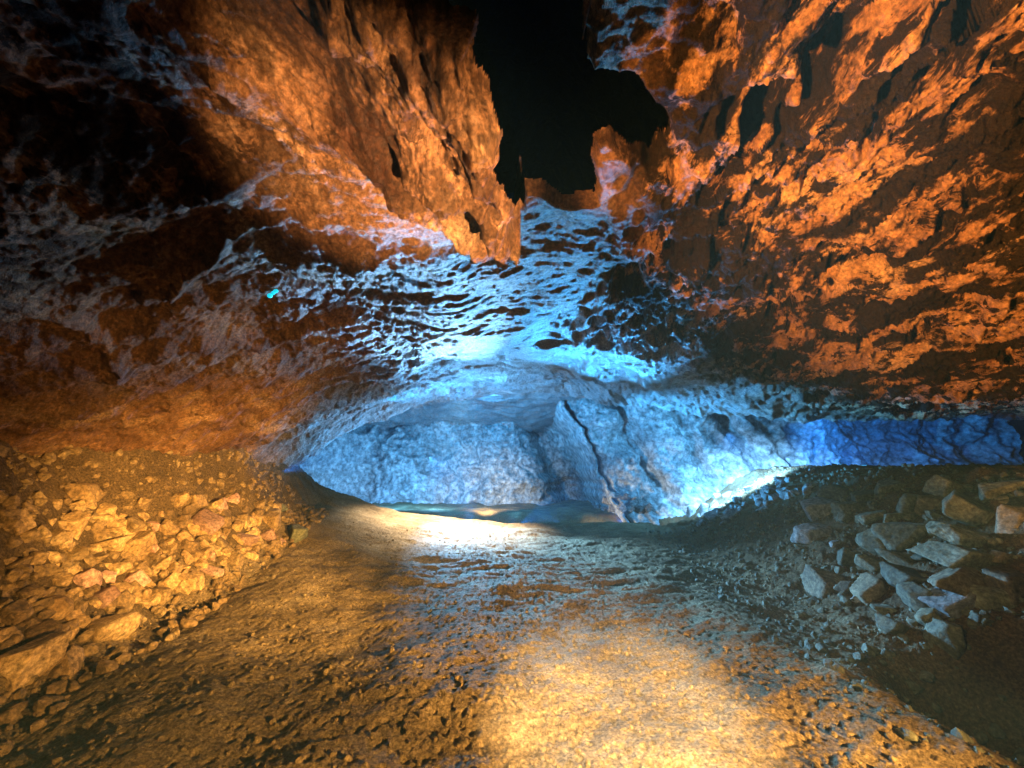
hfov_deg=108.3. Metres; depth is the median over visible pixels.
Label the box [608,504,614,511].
pile stone
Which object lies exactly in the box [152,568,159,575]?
rubble stone
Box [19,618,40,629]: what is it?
rubble stone
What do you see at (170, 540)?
rubble rock
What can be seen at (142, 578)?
rubble rock
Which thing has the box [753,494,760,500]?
scree stone
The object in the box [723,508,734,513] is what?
scree stone
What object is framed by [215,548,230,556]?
rubble stone
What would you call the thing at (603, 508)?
pile stone
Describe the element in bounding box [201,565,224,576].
rubble rock
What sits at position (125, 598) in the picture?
rubble stone
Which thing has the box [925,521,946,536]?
boulder
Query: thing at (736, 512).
scree stone
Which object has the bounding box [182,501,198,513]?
rubble stone
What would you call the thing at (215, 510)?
rubble stone
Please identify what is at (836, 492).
boulder
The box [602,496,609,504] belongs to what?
pile stone
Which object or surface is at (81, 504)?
rubble stone
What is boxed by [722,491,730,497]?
scree stone
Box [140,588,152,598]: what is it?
rubble rock
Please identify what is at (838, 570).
bank stone
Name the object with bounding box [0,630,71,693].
rubble rock
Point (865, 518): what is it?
boulder
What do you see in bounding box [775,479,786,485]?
scree stone
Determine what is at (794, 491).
scree stone
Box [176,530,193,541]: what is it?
rubble rock
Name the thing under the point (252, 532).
rubble stone
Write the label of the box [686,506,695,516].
scree stone
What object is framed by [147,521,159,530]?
rubble rock
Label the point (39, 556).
rubble rock
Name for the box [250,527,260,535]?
rubble stone
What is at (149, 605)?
rubble stone
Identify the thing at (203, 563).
rubble stone
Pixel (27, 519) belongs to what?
rubble stone
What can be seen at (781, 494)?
scree stone
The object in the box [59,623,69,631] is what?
rubble stone
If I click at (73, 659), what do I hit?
rubble rock
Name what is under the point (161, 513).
rubble rock
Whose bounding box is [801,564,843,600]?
boulder
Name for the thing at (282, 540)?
rubble rock
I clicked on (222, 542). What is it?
rubble stone
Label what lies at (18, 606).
rubble stone
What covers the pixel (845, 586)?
boulder
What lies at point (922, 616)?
boulder
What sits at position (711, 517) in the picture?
scree stone
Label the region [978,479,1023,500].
boulder
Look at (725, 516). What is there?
scree stone
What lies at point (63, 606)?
rubble rock
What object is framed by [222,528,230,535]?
rubble rock
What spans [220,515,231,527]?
rubble stone
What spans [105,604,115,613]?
rubble stone
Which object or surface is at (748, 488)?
scree stone
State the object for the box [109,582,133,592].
rubble stone
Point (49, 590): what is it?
rubble stone
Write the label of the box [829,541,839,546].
boulder
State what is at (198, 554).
rubble rock
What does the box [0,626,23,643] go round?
rubble stone
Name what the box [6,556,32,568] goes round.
rubble stone
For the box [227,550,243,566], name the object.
rubble rock
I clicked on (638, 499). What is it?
pile stone
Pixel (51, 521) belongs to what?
rubble stone
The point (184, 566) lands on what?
rubble rock
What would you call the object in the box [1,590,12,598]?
rubble stone
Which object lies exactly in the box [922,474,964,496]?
boulder
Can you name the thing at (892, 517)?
boulder
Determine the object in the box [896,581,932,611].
boulder
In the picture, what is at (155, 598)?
rubble stone
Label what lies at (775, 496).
scree stone
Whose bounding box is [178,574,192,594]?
rubble stone
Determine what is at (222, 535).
rubble stone
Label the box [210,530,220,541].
rubble stone
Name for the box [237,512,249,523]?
rubble rock
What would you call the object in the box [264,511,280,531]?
rubble rock
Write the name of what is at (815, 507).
boulder
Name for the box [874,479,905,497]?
boulder
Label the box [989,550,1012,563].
boulder
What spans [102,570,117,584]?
rubble rock
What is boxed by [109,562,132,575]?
rubble rock
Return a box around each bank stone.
[795,610,808,616]
[806,596,819,604]
[834,566,844,574]
[836,512,850,524]
[967,620,973,626]
[968,610,982,626]
[980,616,994,625]
[986,538,998,545]
[1001,606,1020,614]
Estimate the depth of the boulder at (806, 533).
5.41 m
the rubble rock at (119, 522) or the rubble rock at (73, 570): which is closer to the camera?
the rubble rock at (73, 570)
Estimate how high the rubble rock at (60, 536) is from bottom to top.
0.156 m
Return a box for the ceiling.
[0,0,1023,466]
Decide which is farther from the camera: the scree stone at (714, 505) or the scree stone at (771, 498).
the scree stone at (714, 505)
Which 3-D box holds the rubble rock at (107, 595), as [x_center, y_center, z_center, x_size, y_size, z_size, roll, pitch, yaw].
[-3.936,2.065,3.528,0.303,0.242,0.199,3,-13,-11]
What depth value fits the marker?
3.45 m
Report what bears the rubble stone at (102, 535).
on the rubble rock at (117, 544)
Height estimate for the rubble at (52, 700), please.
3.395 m
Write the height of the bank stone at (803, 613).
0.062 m
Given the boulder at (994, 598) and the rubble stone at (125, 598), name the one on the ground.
the boulder at (994, 598)
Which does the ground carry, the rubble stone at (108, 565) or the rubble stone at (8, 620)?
the rubble stone at (108, 565)
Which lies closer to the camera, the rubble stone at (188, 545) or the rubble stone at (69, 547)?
the rubble stone at (69, 547)
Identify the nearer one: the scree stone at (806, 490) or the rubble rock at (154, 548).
the rubble rock at (154, 548)
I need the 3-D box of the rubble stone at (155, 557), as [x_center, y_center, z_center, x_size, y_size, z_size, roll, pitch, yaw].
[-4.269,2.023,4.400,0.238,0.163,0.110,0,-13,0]
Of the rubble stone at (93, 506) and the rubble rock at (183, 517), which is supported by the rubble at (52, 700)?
the rubble stone at (93, 506)
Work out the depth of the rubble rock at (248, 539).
5.53 m
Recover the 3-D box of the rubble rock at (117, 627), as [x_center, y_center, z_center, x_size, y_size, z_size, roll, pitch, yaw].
[-3.602,2.211,3.224,0.402,0.333,0.359,0,-13,0]
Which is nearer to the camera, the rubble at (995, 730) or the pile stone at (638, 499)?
the rubble at (995, 730)
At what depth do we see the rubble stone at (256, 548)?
5.57 m
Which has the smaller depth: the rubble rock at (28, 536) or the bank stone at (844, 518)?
the rubble rock at (28, 536)
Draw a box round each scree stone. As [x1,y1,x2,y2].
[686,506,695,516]
[695,518,706,526]
[699,502,708,516]
[703,510,717,519]
[708,514,715,522]
[709,503,718,510]
[712,493,720,498]
[720,511,733,520]
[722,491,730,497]
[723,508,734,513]
[732,496,741,502]
[733,510,739,516]
[743,485,752,491]
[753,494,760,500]
[755,498,762,506]
[761,485,770,491]
[761,493,771,499]
[763,500,774,506]
[768,495,778,501]
[771,493,779,500]
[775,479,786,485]
[775,483,783,489]
[779,491,784,499]
[784,477,794,482]
[784,491,790,499]
[789,490,798,496]
[802,483,813,490]
[802,487,811,494]
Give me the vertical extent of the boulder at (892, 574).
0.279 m
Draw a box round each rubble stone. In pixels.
[0,583,15,592]
[0,598,31,619]
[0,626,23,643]
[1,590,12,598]
[1,613,14,626]
[2,515,23,528]
[4,644,18,652]
[5,568,23,582]
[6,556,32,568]
[10,634,20,643]
[12,605,33,624]
[13,508,36,535]
[16,584,45,599]
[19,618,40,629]
[22,501,38,513]
[23,547,42,564]
[27,596,35,604]
[28,510,36,519]
[30,597,53,610]
[37,524,51,538]
[39,586,54,598]
[44,563,64,576]
[47,551,61,563]
[48,518,56,525]
[52,499,62,509]
[57,520,68,529]
[58,531,72,548]
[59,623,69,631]
[65,542,74,550]
[66,587,83,597]
[66,619,78,628]
[69,628,76,640]
[70,499,85,510]
[70,592,78,601]
[74,561,82,571]
[79,615,91,627]
[89,502,96,508]
[90,520,104,532]
[90,543,102,551]
[93,514,103,519]
[93,600,101,608]
[94,528,111,542]
[96,502,116,514]
[105,524,126,531]
[105,563,112,568]
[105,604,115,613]
[109,531,120,536]
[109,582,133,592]
[112,533,124,537]
[113,529,134,535]
[116,589,135,612]
[117,513,126,518]
[121,549,137,563]
[129,561,153,576]
[130,580,145,596]
[134,596,141,603]
[137,598,148,604]
[138,512,149,520]
[139,597,153,608]
[141,497,149,510]
[146,581,155,586]
[148,548,161,561]
[149,592,160,608]
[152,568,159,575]
[156,578,173,591]
[159,520,170,534]
[161,518,178,535]
[162,572,180,589]
[165,541,176,554]
[168,561,183,573]
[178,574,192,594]
[181,539,198,551]
[181,549,194,563]
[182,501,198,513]
[186,521,199,535]
[194,530,206,535]
[194,560,207,567]
[200,540,213,550]
[200,547,211,559]
[207,504,217,512]
[209,497,223,508]
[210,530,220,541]
[215,537,231,548]
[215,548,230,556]
[219,509,230,515]
[219,530,226,539]
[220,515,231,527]
[220,546,233,553]
[220,556,227,565]
[231,520,243,531]
[231,534,243,544]
[234,545,250,551]
[245,530,255,534]
[249,516,256,524]
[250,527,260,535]
[252,544,259,551]
[254,499,265,508]
[255,515,262,525]
[266,508,280,514]
[267,539,280,547]
[270,545,278,553]
[271,503,279,508]
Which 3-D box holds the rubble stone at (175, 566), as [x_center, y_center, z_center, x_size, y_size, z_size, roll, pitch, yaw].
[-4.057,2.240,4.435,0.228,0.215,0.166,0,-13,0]
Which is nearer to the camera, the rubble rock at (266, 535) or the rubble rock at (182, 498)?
the rubble rock at (182, 498)
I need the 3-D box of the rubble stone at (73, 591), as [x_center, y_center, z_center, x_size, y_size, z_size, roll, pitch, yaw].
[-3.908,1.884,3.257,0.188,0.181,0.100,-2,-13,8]
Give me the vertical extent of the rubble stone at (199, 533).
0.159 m
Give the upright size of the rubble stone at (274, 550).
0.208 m
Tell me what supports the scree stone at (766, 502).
on the ground
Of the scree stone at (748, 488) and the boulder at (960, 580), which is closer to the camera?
the boulder at (960, 580)
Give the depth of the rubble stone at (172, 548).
4.56 m
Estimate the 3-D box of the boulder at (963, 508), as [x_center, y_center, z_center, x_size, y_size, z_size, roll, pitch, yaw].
[5.156,1.426,4.133,0.812,0.463,0.392,3,-13,-13]
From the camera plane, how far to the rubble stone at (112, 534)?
4.23 m
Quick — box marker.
[267,289,277,297]
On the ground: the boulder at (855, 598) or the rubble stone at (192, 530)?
the boulder at (855, 598)
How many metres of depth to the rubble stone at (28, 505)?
3.42 m
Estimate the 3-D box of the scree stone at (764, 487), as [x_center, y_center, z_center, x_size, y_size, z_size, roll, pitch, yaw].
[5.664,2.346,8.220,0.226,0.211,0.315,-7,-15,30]
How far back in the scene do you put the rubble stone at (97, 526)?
4.09 m
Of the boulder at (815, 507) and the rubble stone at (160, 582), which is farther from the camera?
the boulder at (815, 507)
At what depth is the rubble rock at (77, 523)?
3.82 m
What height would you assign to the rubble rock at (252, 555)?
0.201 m
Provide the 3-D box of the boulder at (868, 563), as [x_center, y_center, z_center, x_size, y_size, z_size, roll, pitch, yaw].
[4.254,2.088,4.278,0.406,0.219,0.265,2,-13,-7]
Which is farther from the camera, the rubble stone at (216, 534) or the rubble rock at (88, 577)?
the rubble stone at (216, 534)
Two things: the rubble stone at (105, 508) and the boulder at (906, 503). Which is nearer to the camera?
the rubble stone at (105, 508)
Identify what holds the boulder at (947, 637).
on the ground
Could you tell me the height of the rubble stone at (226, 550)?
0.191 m
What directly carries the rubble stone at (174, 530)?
on the rubble at (52, 700)
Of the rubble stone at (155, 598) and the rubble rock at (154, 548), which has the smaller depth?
the rubble stone at (155, 598)
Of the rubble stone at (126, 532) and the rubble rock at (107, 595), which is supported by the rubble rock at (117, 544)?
the rubble stone at (126, 532)
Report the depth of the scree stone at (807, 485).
6.96 m
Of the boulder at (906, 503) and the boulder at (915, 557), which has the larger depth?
the boulder at (906, 503)
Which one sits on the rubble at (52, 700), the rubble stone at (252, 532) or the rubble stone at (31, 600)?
the rubble stone at (31, 600)
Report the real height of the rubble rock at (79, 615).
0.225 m
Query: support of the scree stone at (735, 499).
on the ground
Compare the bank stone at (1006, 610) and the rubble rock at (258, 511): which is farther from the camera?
the rubble rock at (258, 511)
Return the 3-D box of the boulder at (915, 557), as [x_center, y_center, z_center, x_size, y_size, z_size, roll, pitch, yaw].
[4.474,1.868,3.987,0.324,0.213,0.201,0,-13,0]
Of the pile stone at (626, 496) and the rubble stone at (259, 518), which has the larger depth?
the pile stone at (626, 496)
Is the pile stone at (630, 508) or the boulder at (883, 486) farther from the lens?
the pile stone at (630, 508)
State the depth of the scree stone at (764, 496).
7.92 m
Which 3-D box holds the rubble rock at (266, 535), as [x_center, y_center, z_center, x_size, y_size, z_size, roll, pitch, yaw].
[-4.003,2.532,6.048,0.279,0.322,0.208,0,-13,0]
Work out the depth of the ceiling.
2.60 m
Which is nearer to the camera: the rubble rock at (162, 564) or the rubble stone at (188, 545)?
the rubble rock at (162, 564)
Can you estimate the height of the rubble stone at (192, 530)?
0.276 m
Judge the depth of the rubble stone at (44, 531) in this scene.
3.42 m
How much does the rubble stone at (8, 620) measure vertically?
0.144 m
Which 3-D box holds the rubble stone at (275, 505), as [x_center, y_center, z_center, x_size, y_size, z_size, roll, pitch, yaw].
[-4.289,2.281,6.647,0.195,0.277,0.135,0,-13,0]
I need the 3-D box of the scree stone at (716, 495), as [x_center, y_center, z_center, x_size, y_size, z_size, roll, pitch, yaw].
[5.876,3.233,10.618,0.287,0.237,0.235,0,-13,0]
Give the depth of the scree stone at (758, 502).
7.92 m
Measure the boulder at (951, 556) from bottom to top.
0.355 m
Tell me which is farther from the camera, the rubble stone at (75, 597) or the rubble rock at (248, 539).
the rubble rock at (248, 539)
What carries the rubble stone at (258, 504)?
on the rubble at (52, 700)
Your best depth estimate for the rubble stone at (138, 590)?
3.96 m
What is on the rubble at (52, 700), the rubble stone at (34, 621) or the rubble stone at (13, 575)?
the rubble stone at (13, 575)
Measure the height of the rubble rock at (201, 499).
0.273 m
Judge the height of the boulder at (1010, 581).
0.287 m
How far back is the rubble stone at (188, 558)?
4.66 m
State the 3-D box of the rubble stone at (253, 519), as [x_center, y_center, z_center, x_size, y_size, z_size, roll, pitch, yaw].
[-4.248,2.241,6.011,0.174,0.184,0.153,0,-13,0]
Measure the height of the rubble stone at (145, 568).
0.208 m
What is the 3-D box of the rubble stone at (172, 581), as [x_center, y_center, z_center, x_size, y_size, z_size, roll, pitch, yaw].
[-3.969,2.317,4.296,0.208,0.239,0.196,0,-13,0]
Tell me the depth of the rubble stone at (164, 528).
4.63 m
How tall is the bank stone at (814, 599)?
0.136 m
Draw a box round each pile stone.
[600,506,607,510]
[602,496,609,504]
[607,491,614,497]
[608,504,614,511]
[612,492,622,498]
[616,501,626,512]
[620,493,630,500]
[626,504,634,513]
[628,500,636,505]
[632,496,641,504]
[634,506,645,513]
[645,503,652,512]
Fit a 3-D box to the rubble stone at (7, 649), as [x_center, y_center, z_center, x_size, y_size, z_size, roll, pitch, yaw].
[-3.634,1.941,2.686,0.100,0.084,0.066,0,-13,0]
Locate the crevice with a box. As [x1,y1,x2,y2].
[448,0,669,193]
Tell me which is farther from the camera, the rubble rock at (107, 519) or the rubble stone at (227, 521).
the rubble stone at (227, 521)
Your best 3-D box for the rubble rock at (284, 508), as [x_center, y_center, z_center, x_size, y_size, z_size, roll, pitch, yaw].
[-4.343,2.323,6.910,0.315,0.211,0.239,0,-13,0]
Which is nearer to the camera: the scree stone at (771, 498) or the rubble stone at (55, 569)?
the rubble stone at (55, 569)
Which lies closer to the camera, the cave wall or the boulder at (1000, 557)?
the boulder at (1000, 557)
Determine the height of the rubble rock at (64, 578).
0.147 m
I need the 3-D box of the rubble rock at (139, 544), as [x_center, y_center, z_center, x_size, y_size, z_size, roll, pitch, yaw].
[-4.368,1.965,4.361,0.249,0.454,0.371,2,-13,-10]
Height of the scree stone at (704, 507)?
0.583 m
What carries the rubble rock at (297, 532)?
on the ground
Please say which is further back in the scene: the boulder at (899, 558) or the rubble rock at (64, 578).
the boulder at (899, 558)
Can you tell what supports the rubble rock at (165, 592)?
on the ground
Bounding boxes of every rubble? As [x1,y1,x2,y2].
[0,445,332,756]
[645,463,1023,767]
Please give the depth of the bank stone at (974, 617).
3.04 m
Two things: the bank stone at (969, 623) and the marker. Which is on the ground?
the bank stone at (969, 623)
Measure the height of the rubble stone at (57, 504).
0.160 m
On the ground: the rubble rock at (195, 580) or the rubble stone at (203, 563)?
the rubble rock at (195, 580)
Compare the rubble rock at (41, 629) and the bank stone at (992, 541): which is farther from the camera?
the bank stone at (992, 541)
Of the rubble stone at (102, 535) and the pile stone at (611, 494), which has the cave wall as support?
the pile stone at (611, 494)
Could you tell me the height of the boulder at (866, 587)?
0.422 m
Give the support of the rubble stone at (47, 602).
on the ground
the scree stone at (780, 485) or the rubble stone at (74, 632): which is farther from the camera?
the scree stone at (780, 485)
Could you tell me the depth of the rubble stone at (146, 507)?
4.66 m
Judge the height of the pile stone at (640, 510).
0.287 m
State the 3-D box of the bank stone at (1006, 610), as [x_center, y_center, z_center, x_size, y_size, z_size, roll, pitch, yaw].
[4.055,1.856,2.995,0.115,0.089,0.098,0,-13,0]
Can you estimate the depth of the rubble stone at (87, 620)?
3.15 m
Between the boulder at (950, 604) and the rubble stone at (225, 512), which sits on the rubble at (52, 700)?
the rubble stone at (225, 512)
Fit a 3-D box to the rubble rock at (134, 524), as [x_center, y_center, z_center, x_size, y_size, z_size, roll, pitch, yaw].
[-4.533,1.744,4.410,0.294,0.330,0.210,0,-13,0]
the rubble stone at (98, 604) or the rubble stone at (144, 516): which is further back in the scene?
the rubble stone at (144, 516)
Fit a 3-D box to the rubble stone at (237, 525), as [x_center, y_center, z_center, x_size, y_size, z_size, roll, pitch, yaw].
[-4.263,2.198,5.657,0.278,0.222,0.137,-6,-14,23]
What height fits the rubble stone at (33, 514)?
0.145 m
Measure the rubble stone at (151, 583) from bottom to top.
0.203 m
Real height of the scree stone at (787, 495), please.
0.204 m
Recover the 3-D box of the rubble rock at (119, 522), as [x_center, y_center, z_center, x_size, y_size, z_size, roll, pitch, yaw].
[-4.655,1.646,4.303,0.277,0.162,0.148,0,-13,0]
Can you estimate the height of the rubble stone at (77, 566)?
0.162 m
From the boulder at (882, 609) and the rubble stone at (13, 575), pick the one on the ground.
the boulder at (882, 609)
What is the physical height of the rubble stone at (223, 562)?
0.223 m
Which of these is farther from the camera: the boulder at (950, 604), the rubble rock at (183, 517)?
the rubble rock at (183, 517)
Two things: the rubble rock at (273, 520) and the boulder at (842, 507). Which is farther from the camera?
the rubble rock at (273, 520)
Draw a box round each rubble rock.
[0,507,20,521]
[0,598,13,623]
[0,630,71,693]
[4,557,21,565]
[20,529,41,542]
[24,618,62,641]
[28,551,49,565]
[38,595,73,619]
[50,529,69,545]
[52,571,73,586]
[56,563,79,574]
[59,644,84,678]
[61,509,90,539]
[65,544,89,559]
[65,609,85,624]
[67,482,103,508]
[72,568,102,588]
[86,612,142,642]
[91,585,120,608]
[93,553,108,563]
[98,533,135,551]
[102,514,113,525]
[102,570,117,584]
[107,518,126,527]
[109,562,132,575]
[123,570,151,586]
[124,531,157,560]
[126,516,145,532]
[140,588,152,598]
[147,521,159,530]
[150,544,161,553]
[151,587,171,604]
[153,555,171,569]
[158,511,163,516]
[164,537,174,544]
[175,491,189,507]
[176,515,190,521]
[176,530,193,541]
[178,571,204,590]
[182,564,190,569]
[189,494,207,508]
[190,550,201,561]
[191,508,224,535]
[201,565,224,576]
[208,550,214,560]
[214,498,227,513]
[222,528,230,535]
[226,493,240,503]
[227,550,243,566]
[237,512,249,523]
[237,533,259,546]
[241,550,258,559]
[251,508,263,515]
[260,528,275,541]
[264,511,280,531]
[275,534,286,543]
[281,504,287,511]
[289,524,308,542]
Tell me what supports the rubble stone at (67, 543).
on the rubble at (52, 700)
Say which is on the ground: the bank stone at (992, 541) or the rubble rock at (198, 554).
the bank stone at (992, 541)
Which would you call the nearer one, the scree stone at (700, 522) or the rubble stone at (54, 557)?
the rubble stone at (54, 557)
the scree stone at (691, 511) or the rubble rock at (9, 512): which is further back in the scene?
the scree stone at (691, 511)
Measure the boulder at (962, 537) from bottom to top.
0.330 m
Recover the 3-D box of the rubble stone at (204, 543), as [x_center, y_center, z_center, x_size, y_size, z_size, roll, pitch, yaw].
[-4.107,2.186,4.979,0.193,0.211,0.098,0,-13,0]
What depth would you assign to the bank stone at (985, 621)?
2.99 m
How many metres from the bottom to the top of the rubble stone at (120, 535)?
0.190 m
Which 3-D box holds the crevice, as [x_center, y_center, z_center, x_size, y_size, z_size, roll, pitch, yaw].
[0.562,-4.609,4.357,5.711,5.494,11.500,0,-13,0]
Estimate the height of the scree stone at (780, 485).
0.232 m
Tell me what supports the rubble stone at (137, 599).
on the rubble at (52, 700)
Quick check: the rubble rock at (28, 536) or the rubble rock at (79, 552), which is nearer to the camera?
the rubble rock at (28, 536)
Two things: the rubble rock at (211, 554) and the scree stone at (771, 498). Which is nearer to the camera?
the rubble rock at (211, 554)
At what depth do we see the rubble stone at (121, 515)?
4.37 m
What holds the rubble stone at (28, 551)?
on the rubble stone
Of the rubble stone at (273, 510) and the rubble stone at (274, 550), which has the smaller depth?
the rubble stone at (274, 550)
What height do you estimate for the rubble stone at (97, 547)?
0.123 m
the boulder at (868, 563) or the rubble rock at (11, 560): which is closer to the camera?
the rubble rock at (11, 560)
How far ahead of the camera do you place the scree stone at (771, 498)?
7.60 m
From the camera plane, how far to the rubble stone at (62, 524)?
3.71 m
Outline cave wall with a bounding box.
[300,398,1023,524]
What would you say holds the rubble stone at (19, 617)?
on the rubble stone at (8, 620)
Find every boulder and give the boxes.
[790,523,831,544]
[799,497,838,520]
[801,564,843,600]
[816,484,851,500]
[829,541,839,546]
[831,501,866,516]
[833,581,854,593]
[837,549,860,566]
[850,572,887,603]
[850,595,860,602]
[854,553,881,572]
[855,510,885,524]
[855,529,884,554]
[870,604,897,614]
[871,522,928,551]
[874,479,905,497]
[874,613,910,635]
[875,548,915,566]
[879,561,926,587]
[882,513,902,522]
[895,493,918,515]
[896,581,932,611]
[905,541,994,568]
[910,553,928,561]
[913,495,944,515]
[914,608,942,625]
[917,587,975,618]
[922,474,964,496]
[923,617,966,659]
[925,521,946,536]
[927,524,989,548]
[927,566,984,595]
[942,490,994,526]
[970,585,1023,610]
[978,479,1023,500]
[982,565,1023,604]
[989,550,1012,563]
[995,504,1023,533]
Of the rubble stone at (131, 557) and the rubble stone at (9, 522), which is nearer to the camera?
the rubble stone at (9, 522)
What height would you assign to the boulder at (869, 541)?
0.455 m
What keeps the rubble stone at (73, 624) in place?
on the rubble at (52, 700)
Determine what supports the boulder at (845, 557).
on the ground
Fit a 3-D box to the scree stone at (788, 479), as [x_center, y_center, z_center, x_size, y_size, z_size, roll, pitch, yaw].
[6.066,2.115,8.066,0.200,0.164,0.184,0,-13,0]
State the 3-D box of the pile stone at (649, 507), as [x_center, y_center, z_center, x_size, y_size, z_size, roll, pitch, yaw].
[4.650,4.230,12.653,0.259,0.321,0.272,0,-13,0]
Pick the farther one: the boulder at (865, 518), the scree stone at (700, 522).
the scree stone at (700, 522)
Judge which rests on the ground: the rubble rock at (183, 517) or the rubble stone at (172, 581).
the rubble rock at (183, 517)
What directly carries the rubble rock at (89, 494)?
on the ground
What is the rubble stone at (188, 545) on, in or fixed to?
on the rubble at (52, 700)
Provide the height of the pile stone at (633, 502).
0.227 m
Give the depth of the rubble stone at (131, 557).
4.18 m
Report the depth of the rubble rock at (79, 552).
3.67 m
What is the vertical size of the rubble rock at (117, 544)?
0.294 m
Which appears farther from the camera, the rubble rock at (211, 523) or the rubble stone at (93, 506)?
the rubble rock at (211, 523)
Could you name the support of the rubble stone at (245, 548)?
on the ground
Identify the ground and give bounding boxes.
[0,440,1023,767]
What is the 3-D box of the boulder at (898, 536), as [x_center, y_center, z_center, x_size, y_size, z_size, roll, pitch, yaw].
[4.706,1.875,4.443,0.502,0.413,0.458,0,-13,0]
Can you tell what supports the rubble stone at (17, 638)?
on the rubble rock at (21, 666)
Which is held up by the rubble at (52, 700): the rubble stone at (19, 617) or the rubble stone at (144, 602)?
the rubble stone at (144, 602)
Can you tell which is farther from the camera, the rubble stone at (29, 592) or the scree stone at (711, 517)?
the scree stone at (711, 517)
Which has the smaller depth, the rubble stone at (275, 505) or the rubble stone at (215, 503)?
the rubble stone at (215, 503)
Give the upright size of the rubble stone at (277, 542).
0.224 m
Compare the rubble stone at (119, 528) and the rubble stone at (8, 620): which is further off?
the rubble stone at (119, 528)
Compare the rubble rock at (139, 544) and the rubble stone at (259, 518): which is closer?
the rubble rock at (139, 544)
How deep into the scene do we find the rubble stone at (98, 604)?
3.41 m
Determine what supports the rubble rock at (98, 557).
on the ground
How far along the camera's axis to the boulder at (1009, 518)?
3.65 m
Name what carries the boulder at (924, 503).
on the ground
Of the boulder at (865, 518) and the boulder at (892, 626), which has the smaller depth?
the boulder at (892, 626)
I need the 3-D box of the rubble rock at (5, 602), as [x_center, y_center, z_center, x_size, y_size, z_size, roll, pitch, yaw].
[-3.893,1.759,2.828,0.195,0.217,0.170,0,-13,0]
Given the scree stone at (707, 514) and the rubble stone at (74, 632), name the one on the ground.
the scree stone at (707, 514)
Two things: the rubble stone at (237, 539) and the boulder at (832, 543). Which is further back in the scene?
the rubble stone at (237, 539)
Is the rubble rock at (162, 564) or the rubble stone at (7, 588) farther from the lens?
the rubble rock at (162, 564)
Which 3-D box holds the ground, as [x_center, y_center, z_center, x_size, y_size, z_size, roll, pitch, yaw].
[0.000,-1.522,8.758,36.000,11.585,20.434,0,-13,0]
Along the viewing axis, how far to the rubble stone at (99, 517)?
4.12 m
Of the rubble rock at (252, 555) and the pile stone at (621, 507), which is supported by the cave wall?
the pile stone at (621, 507)
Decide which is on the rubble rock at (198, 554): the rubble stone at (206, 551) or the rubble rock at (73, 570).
the rubble stone at (206, 551)
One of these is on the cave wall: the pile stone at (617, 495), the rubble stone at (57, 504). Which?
the pile stone at (617, 495)
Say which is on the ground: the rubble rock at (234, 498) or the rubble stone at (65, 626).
the rubble rock at (234, 498)
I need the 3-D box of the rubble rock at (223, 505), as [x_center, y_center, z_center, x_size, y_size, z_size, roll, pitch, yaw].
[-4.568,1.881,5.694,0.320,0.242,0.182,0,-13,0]

